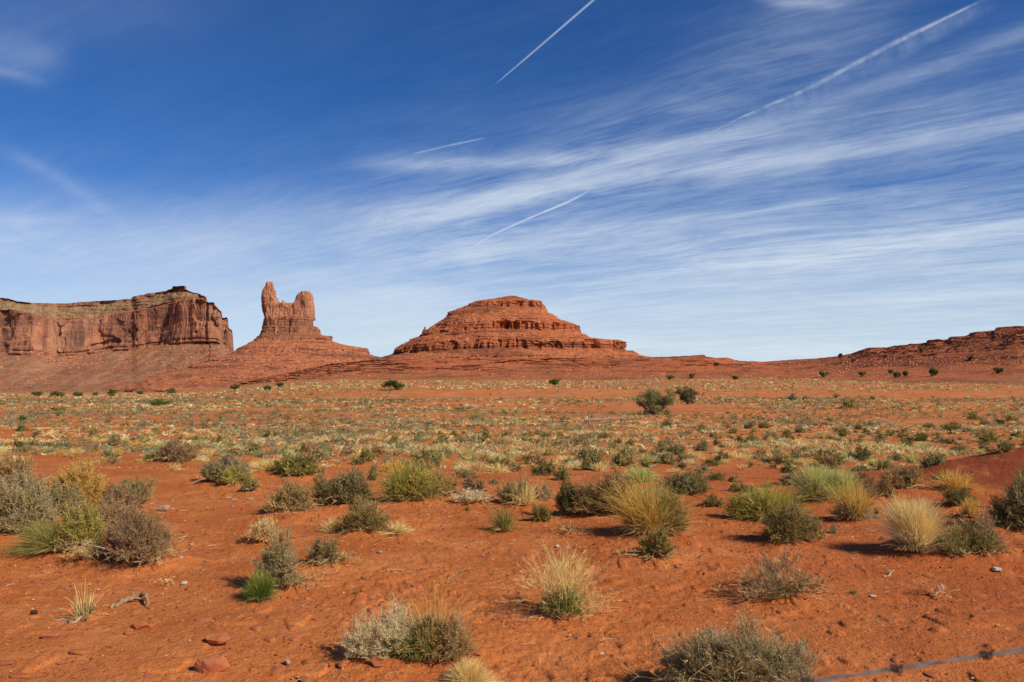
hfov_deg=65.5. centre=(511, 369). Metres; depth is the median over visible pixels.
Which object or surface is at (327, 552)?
sagebrush
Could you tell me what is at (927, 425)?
sagebrush
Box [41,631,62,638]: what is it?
flat stone
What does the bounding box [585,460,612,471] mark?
grass tuft
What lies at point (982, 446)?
shrub
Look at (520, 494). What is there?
grass clump
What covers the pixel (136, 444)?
grass tuft
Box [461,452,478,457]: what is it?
grass tuft
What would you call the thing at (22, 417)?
dark shrub
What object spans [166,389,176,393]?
juniper tree
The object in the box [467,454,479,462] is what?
shrub
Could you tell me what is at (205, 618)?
stone
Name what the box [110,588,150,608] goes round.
driftwood
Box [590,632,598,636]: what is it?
stone
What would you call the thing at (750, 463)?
dry shrub
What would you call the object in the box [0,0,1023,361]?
sky
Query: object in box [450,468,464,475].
grey shrub
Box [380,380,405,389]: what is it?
juniper tree
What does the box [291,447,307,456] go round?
shrub
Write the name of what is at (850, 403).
olive shrub
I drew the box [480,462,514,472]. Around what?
grass tuft
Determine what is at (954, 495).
sagebrush
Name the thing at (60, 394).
juniper tree
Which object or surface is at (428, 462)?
shrub
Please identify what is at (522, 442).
grass tuft
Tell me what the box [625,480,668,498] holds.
brown bush
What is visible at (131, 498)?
bare bush
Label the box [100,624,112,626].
stone
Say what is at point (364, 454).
shrub
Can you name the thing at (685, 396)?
juniper tree
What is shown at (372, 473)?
sagebrush
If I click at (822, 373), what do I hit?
juniper tree
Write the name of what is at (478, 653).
stone
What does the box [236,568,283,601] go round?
green tuft
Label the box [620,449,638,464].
shrub
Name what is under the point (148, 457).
green shrub
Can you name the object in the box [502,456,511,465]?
shrub
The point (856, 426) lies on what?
dark shrub
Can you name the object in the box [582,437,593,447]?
shrub
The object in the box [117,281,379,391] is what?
sandstone butte
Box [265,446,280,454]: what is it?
shrub
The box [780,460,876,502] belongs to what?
grass tuft
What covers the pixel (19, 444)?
shrub
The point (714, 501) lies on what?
sagebrush
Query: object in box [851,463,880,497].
bare bush
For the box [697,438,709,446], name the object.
shrub
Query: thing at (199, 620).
stone
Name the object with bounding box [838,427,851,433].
shrub
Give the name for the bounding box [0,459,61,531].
sagebrush
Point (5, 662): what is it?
stone
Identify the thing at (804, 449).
sagebrush
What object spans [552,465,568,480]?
dark shrub
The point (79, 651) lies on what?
stone
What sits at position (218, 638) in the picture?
flat stone
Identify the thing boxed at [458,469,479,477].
sagebrush
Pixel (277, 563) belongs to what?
sagebrush
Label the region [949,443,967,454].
brown shrub
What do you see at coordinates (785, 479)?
sagebrush
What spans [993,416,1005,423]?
dark shrub
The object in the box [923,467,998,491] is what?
grass tuft
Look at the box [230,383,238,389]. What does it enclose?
juniper tree
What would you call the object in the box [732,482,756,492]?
dark shrub
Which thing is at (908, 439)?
shrub
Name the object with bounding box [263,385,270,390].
juniper tree
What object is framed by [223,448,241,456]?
shrub
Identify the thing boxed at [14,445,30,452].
sagebrush
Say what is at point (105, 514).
brown bush
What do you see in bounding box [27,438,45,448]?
shrub
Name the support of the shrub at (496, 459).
on the ground at (174, 656)
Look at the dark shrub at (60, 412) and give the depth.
90.65 m
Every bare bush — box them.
[0,446,43,480]
[91,481,148,507]
[104,451,120,463]
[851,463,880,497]
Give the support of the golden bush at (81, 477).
on the ground at (174, 656)
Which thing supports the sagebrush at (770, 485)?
on the ground at (174, 656)
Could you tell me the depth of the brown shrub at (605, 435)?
40.91 m
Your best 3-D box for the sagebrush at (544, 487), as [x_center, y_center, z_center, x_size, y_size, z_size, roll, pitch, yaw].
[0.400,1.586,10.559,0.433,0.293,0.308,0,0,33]
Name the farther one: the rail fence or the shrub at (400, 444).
the rail fence
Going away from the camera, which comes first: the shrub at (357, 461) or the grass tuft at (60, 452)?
the shrub at (357, 461)
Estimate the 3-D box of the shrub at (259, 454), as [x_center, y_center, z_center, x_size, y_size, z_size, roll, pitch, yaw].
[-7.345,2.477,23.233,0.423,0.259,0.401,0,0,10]
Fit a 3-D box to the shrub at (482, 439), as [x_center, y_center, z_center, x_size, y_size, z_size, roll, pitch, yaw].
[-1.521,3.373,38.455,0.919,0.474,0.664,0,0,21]
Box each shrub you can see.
[0,516,67,555]
[10,438,27,446]
[14,422,28,430]
[18,414,29,420]
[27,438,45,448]
[47,406,65,410]
[49,495,113,550]
[53,411,65,415]
[54,534,105,562]
[62,441,73,446]
[91,441,101,449]
[100,450,119,457]
[132,545,182,567]
[141,446,161,460]
[150,399,170,405]
[153,576,174,585]
[209,433,221,443]
[215,458,254,484]
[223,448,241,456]
[245,446,262,454]
[248,444,260,450]
[251,450,267,457]
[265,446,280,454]
[285,434,295,441]
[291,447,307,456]
[301,441,312,451]
[311,445,331,460]
[349,456,366,464]
[358,445,374,461]
[366,441,385,457]
[370,457,456,501]
[382,454,394,463]
[395,441,408,448]
[395,457,411,466]
[408,454,438,471]
[412,446,439,463]
[429,447,439,453]
[433,435,448,443]
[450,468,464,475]
[456,436,466,442]
[466,435,476,443]
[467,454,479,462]
[469,411,484,419]
[477,435,486,442]
[479,452,493,465]
[481,428,492,437]
[487,456,504,467]
[497,437,509,444]
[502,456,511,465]
[507,462,522,471]
[517,433,533,437]
[520,447,545,463]
[522,436,533,443]
[529,458,556,475]
[535,428,544,435]
[540,431,550,437]
[550,520,584,535]
[551,438,562,446]
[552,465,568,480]
[564,457,576,463]
[570,436,584,444]
[575,445,583,452]
[576,446,602,460]
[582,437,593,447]
[597,430,611,439]
[611,450,630,466]
[615,523,687,563]
[619,446,632,454]
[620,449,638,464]
[638,460,649,466]
[653,445,666,453]
[656,450,677,464]
[665,437,674,444]
[666,444,686,454]
[674,442,686,450]
[676,461,686,469]
[679,431,686,438]
[691,442,705,450]
[693,461,712,472]
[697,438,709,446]
[701,457,718,465]
[707,471,725,480]
[711,433,719,438]
[714,450,731,462]
[714,478,827,520]
[727,482,738,490]
[728,426,737,433]
[728,473,741,482]
[730,435,746,443]
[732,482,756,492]
[742,433,755,443]
[744,421,754,428]
[745,460,754,466]
[749,452,761,459]
[754,446,766,455]
[758,421,770,427]
[762,431,780,439]
[762,450,791,464]
[769,462,777,468]
[778,462,796,472]
[782,429,792,434]
[782,432,794,439]
[785,447,803,461]
[785,456,798,467]
[793,425,807,432]
[804,453,812,460]
[806,447,844,466]
[818,450,844,468]
[835,436,844,441]
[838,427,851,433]
[838,428,847,436]
[841,396,858,408]
[845,444,874,460]
[847,462,872,470]
[853,422,862,429]
[872,506,879,518]
[873,431,886,440]
[887,428,895,435]
[888,451,903,460]
[899,438,913,446]
[904,434,914,441]
[912,432,929,440]
[919,580,949,596]
[930,508,1021,558]
[938,420,964,429]
[944,436,957,443]
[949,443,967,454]
[964,411,978,418]
[975,431,1004,441]
[978,443,987,449]
[984,443,993,451]
[992,437,1017,452]
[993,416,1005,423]
[1005,413,1018,421]
[1009,430,1023,437]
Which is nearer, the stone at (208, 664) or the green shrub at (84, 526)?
the stone at (208, 664)
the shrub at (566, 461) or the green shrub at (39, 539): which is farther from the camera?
the shrub at (566, 461)
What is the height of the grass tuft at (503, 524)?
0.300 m
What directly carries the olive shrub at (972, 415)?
on the ground at (174, 656)
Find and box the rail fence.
[584,410,628,425]
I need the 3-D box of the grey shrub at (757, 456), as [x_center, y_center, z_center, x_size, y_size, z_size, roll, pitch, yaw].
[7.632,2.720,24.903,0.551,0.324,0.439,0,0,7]
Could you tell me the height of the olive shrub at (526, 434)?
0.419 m
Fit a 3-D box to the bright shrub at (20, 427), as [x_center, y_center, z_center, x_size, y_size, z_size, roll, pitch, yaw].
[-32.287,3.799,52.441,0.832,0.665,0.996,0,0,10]
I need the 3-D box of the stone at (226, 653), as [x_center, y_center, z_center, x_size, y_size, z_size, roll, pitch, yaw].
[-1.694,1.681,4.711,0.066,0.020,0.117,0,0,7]
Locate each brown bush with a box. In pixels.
[60,490,135,529]
[70,499,186,564]
[148,437,198,462]
[461,474,487,491]
[553,464,647,514]
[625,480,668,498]
[874,476,898,498]
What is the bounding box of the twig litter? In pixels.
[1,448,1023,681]
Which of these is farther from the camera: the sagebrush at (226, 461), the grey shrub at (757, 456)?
the grey shrub at (757, 456)
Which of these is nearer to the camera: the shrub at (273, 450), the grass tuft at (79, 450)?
the shrub at (273, 450)
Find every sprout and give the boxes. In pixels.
[829,524,837,533]
[849,589,857,594]
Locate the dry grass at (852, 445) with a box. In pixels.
[0,377,1023,470]
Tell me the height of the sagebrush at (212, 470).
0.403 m
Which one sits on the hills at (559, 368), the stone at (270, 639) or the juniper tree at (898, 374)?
the juniper tree at (898, 374)
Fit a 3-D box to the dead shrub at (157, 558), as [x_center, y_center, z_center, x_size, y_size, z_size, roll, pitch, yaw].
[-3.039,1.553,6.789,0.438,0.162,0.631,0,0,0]
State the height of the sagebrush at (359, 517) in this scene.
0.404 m
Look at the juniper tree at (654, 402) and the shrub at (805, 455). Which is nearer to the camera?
the shrub at (805, 455)
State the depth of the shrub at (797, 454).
22.36 m
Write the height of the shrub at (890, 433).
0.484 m
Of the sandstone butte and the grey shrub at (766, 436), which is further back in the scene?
the sandstone butte
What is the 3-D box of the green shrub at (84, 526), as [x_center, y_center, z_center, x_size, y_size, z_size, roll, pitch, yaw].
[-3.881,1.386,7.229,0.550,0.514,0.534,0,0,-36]
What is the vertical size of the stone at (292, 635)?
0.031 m
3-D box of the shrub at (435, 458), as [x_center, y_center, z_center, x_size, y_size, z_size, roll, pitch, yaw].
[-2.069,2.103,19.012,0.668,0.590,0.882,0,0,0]
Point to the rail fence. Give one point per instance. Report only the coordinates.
(589, 419)
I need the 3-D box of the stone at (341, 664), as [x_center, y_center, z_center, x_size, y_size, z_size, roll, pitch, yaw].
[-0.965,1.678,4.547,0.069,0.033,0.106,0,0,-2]
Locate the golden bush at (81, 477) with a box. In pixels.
[44,449,118,507]
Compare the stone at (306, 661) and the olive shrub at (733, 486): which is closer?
the stone at (306, 661)
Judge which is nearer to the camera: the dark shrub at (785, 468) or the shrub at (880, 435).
the dark shrub at (785, 468)
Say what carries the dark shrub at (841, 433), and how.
on the ground at (174, 656)
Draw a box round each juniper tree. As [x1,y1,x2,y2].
[31,391,42,395]
[50,391,65,396]
[72,391,83,396]
[107,389,117,396]
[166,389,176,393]
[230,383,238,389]
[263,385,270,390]
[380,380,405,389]
[548,378,559,384]
[631,388,675,415]
[674,386,704,403]
[819,371,829,376]
[893,372,901,377]
[928,367,938,375]
[993,367,1002,372]
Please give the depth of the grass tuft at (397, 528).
8.10 m
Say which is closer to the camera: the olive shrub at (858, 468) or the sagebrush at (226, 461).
the sagebrush at (226, 461)
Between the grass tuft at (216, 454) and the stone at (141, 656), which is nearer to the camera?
the stone at (141, 656)
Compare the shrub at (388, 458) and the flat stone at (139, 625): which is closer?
the flat stone at (139, 625)
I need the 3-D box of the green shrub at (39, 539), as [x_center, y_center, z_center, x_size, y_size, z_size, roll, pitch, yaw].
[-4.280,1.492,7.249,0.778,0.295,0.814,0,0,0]
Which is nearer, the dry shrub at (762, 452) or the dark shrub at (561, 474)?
the dark shrub at (561, 474)
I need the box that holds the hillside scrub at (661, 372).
[257,353,1023,384]
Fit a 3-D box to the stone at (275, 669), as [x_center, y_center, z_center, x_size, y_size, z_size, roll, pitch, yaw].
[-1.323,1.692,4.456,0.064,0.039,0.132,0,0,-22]
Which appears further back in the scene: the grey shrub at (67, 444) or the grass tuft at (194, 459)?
the grey shrub at (67, 444)
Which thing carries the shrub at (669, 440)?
on the ground at (174, 656)
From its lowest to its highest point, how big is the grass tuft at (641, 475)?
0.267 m
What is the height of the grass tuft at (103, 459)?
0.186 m
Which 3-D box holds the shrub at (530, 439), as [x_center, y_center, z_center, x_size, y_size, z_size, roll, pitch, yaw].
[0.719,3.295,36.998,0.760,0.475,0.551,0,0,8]
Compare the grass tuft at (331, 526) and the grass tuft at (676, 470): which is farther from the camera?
the grass tuft at (676, 470)
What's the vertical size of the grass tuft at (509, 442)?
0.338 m
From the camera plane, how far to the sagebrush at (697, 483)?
11.05 m
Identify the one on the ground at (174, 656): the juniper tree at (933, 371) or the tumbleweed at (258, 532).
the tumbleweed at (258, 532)
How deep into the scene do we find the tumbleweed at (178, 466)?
13.21 m
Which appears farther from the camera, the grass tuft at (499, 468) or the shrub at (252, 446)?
the shrub at (252, 446)
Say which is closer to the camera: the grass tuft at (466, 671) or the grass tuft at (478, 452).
the grass tuft at (466, 671)
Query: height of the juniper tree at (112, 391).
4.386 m
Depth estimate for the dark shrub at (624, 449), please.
26.05 m
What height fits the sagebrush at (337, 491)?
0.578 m
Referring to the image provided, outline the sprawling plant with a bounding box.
[710,542,838,600]
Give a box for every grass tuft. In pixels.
[0,439,11,445]
[0,445,11,451]
[0,448,18,455]
[15,431,26,436]
[28,445,40,450]
[54,449,68,454]
[68,447,89,453]
[97,456,113,462]
[113,449,133,452]
[128,441,144,447]
[145,440,158,445]
[189,454,201,460]
[200,448,218,455]
[208,452,221,455]
[213,444,229,449]
[231,443,247,449]
[243,456,282,472]
[253,438,270,445]
[277,450,299,459]
[289,443,300,449]
[320,516,343,532]
[346,451,360,459]
[374,458,409,471]
[376,519,416,535]
[433,654,508,681]
[452,464,468,469]
[453,459,472,467]
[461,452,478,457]
[466,458,489,471]
[475,449,489,453]
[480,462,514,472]
[481,505,523,531]
[486,452,500,457]
[499,452,516,460]
[503,439,516,444]
[511,451,523,461]
[514,440,528,446]
[546,458,561,466]
[552,443,569,451]
[553,454,578,460]
[553,455,576,461]
[558,458,582,468]
[564,463,579,469]
[583,471,714,535]
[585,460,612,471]
[619,464,666,484]
[635,453,653,461]
[644,457,660,462]
[664,467,685,472]
[683,458,696,463]
[687,451,705,457]
[719,458,734,462]
[734,454,754,460]
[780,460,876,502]
[794,457,814,464]
[840,451,856,459]
[843,457,855,461]
[858,490,960,552]
[862,440,881,448]
[863,457,885,466]
[900,451,925,462]
[912,444,929,450]
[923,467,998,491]
[948,494,987,516]
[973,448,986,453]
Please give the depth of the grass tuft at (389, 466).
15.89 m
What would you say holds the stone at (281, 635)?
on the ground at (174, 656)
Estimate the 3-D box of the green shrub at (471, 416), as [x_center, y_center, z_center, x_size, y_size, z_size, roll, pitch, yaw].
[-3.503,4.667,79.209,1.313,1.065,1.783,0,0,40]
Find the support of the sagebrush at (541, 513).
on the ground at (174, 656)
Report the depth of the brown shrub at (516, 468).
16.00 m
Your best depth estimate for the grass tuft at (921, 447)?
29.10 m
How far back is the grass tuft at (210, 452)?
24.07 m
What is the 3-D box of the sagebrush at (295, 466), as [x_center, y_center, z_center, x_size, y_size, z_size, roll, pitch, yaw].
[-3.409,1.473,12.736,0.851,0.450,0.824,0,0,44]
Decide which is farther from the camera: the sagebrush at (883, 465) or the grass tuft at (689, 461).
the grass tuft at (689, 461)
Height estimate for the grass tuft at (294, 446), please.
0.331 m
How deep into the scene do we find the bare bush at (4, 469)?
11.74 m
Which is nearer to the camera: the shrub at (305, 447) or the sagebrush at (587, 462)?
the sagebrush at (587, 462)
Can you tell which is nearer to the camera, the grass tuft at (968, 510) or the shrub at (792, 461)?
the grass tuft at (968, 510)
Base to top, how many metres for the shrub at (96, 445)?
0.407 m
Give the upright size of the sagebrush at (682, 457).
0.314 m
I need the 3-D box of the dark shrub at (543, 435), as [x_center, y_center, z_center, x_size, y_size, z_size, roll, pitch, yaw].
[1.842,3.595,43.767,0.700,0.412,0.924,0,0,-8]
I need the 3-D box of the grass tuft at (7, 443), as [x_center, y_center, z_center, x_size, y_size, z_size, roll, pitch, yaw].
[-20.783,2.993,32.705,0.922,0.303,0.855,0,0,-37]
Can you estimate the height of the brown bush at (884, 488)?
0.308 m
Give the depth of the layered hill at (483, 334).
1390.55 m
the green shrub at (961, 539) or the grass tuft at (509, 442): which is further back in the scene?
the grass tuft at (509, 442)
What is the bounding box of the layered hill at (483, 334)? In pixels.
[369,296,648,359]
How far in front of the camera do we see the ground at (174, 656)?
6.61 m
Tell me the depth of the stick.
6.60 m
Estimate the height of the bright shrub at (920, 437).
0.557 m
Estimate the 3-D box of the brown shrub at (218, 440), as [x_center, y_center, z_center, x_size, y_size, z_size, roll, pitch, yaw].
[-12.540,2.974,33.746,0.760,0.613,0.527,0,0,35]
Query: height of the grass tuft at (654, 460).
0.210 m
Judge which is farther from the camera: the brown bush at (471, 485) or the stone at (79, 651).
the brown bush at (471, 485)
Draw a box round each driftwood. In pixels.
[53,604,96,623]
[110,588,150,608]
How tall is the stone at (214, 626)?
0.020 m
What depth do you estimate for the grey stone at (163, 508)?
9.38 m
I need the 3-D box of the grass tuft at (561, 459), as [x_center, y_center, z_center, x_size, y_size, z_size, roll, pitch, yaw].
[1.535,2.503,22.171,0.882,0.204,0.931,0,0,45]
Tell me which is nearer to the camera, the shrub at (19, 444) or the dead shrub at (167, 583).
the dead shrub at (167, 583)
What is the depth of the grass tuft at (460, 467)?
17.17 m
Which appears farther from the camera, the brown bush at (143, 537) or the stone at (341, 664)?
the brown bush at (143, 537)
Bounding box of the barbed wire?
[794,644,1023,681]
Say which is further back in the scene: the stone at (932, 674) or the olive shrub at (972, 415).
the olive shrub at (972, 415)
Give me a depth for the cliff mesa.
2194.45 m
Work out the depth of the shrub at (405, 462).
17.61 m
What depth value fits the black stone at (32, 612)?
5.52 m
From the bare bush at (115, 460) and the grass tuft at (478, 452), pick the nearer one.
the bare bush at (115, 460)
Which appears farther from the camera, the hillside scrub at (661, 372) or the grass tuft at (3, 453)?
the hillside scrub at (661, 372)
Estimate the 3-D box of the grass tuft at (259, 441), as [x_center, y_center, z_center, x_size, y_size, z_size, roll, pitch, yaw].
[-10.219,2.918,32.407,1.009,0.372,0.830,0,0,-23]
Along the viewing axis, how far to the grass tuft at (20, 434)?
45.01 m
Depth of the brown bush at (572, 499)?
9.27 m
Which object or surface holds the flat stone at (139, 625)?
on the ground at (174, 656)
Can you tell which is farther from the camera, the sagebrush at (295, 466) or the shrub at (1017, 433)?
the shrub at (1017, 433)
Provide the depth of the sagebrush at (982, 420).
65.97 m
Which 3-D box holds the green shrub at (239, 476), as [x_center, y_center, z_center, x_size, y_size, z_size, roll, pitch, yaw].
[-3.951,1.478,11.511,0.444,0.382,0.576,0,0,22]
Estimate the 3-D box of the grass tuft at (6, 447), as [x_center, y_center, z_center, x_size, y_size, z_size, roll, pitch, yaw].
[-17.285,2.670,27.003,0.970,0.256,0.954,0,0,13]
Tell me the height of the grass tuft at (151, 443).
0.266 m
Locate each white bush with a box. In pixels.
[337,593,432,660]
[449,486,493,502]
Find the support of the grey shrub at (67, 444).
on the ground at (174, 656)
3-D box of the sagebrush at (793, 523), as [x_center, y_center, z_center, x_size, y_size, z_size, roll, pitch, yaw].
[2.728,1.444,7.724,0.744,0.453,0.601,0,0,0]
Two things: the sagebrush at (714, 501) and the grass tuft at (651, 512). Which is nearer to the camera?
the grass tuft at (651, 512)
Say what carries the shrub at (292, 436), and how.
on the ground at (174, 656)
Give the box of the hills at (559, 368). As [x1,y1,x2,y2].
[236,326,1023,385]
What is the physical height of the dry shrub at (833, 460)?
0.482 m
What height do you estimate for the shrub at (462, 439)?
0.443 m
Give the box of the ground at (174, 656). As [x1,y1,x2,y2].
[0,378,1023,681]
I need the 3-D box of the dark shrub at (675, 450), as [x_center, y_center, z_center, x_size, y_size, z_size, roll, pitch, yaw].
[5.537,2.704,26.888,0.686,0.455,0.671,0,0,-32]
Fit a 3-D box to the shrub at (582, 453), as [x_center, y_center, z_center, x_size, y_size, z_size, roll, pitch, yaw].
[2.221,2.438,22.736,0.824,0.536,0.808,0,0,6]
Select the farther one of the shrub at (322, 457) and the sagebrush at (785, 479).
the shrub at (322, 457)
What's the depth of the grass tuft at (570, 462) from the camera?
18.21 m
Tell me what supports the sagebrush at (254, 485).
on the ground at (174, 656)
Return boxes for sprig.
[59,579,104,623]
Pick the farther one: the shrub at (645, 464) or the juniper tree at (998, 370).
the juniper tree at (998, 370)
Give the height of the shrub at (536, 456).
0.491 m
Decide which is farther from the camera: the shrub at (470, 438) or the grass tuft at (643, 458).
the shrub at (470, 438)
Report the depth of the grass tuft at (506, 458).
20.30 m
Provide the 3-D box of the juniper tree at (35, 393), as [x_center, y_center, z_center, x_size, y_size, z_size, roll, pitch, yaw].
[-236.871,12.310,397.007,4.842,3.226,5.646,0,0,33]
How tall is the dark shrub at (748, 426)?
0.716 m
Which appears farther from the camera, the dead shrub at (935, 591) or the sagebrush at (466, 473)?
the sagebrush at (466, 473)
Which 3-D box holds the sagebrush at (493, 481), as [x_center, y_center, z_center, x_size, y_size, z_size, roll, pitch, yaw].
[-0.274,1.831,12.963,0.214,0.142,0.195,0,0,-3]
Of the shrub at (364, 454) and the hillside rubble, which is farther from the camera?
the hillside rubble
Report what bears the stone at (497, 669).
on the ground at (174, 656)
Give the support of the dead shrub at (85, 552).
on the ground at (174, 656)
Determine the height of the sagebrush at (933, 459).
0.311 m
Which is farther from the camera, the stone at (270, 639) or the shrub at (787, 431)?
the shrub at (787, 431)
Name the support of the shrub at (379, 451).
on the ground at (174, 656)
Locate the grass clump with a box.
[814,475,889,521]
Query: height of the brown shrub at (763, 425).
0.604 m
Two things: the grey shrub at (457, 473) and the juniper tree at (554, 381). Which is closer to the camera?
the grey shrub at (457, 473)
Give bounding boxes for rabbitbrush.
[497,536,626,620]
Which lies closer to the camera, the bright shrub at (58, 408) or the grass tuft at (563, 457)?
the grass tuft at (563, 457)
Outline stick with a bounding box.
[447,568,470,579]
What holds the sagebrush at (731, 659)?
on the ground at (174, 656)
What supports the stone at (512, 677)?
on the ground at (174, 656)
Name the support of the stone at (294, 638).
on the ground at (174, 656)
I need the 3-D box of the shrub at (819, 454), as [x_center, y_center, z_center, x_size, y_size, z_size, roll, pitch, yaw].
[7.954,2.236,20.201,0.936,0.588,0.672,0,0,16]
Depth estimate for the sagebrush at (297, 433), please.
42.17 m
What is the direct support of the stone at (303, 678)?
on the ground at (174, 656)
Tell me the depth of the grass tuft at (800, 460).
20.91 m
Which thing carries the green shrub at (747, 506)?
on the ground at (174, 656)
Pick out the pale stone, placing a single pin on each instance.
(995, 569)
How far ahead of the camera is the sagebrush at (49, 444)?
31.66 m
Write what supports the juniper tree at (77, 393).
on the ground at (174, 656)
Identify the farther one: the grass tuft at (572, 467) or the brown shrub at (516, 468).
the grass tuft at (572, 467)
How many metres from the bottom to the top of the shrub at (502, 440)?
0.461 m
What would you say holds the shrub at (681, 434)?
on the ground at (174, 656)
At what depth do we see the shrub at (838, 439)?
37.90 m
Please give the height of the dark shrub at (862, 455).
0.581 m
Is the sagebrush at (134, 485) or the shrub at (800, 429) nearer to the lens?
the sagebrush at (134, 485)
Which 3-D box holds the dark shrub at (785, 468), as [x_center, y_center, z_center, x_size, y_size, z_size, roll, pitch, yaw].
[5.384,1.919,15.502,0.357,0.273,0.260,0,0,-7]
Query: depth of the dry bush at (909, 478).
11.39 m
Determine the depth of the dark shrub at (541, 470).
14.45 m
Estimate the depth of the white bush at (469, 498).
10.16 m
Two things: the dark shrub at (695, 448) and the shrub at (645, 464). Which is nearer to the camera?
the shrub at (645, 464)
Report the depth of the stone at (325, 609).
5.57 m
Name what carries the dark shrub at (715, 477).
on the ground at (174, 656)
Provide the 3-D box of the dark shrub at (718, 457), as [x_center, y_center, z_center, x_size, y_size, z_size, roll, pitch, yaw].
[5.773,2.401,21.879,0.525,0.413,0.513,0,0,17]
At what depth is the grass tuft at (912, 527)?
7.16 m
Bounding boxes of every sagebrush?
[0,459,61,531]
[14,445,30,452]
[30,430,40,435]
[41,476,88,514]
[42,441,59,446]
[112,474,159,501]
[192,456,227,482]
[217,450,254,473]
[236,476,260,490]
[250,520,339,589]
[271,448,325,477]
[293,431,304,436]
[297,526,370,566]
[310,460,376,504]
[335,492,394,533]
[367,461,381,479]
[391,432,399,441]
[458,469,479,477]
[489,478,499,483]
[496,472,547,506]
[528,501,553,520]
[529,478,555,499]
[578,443,607,469]
[620,605,859,681]
[652,466,713,494]
[661,418,671,427]
[675,451,694,461]
[703,491,725,506]
[754,496,827,542]
[759,481,775,487]
[768,448,784,458]
[777,470,802,485]
[787,392,797,400]
[800,447,807,451]
[873,458,895,470]
[917,450,947,466]
[921,423,936,427]
[940,485,977,505]
[973,456,1023,531]
[979,417,989,424]
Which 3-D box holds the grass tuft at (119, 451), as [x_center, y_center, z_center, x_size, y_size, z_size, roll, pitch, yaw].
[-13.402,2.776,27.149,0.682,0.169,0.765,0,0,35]
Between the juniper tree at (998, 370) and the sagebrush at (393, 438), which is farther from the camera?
the juniper tree at (998, 370)
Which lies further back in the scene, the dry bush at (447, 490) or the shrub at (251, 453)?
the shrub at (251, 453)
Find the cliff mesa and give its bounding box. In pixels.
[0,286,233,391]
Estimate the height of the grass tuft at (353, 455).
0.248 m
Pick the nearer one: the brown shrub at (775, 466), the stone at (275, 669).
the stone at (275, 669)
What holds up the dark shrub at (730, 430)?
on the ground at (174, 656)
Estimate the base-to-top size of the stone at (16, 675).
0.026 m
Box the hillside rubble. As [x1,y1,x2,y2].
[0,317,1023,389]
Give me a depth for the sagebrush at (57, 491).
8.63 m
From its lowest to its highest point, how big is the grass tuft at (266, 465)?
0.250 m
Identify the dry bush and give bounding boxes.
[257,473,323,514]
[364,581,507,665]
[427,467,461,497]
[876,460,936,489]
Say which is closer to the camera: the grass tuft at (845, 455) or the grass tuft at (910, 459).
the grass tuft at (910, 459)
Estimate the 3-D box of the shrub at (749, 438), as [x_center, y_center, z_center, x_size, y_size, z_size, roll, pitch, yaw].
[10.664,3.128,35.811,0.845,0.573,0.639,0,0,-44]
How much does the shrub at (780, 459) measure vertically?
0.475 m
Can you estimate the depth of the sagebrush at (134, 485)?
9.69 m
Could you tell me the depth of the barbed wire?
0.91 m
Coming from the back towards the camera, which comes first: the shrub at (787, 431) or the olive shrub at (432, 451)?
the shrub at (787, 431)
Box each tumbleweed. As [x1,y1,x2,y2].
[167,462,184,470]
[241,514,278,542]
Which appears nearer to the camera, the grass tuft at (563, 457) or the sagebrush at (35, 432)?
the grass tuft at (563, 457)
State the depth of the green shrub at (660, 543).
7.04 m
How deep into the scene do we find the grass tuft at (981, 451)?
27.65 m
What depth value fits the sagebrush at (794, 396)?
186.60 m
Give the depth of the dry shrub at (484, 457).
19.70 m
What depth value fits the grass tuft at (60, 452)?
24.46 m
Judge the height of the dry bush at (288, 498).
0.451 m
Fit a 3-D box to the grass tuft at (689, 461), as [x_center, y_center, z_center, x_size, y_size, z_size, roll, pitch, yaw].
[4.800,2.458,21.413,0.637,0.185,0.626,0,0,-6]
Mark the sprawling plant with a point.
(777, 587)
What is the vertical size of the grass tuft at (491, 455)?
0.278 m
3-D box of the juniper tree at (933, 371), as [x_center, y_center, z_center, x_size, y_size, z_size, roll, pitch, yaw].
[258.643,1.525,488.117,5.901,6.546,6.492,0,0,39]
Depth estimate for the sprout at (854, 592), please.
6.05 m
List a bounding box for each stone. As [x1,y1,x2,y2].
[0,660,14,665]
[9,672,29,678]
[30,610,37,614]
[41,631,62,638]
[55,659,68,664]
[69,649,91,654]
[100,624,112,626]
[124,630,132,634]
[125,654,145,659]
[131,622,149,629]
[143,673,152,676]
[156,505,169,510]
[194,618,206,622]
[194,655,230,673]
[199,617,212,619]
[206,632,230,644]
[209,625,219,628]
[218,649,231,656]
[249,626,262,630]
[264,636,276,642]
[270,666,281,673]
[275,633,290,637]
[283,633,303,638]
[286,624,297,630]
[288,636,299,640]
[297,676,309,681]
[301,659,316,664]
[320,607,330,611]
[337,659,349,667]
[371,656,383,665]
[411,584,421,589]
[466,649,482,655]
[493,667,502,671]
[508,675,518,679]
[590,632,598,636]
[892,657,900,661]
[922,671,938,677]
[992,566,1001,571]

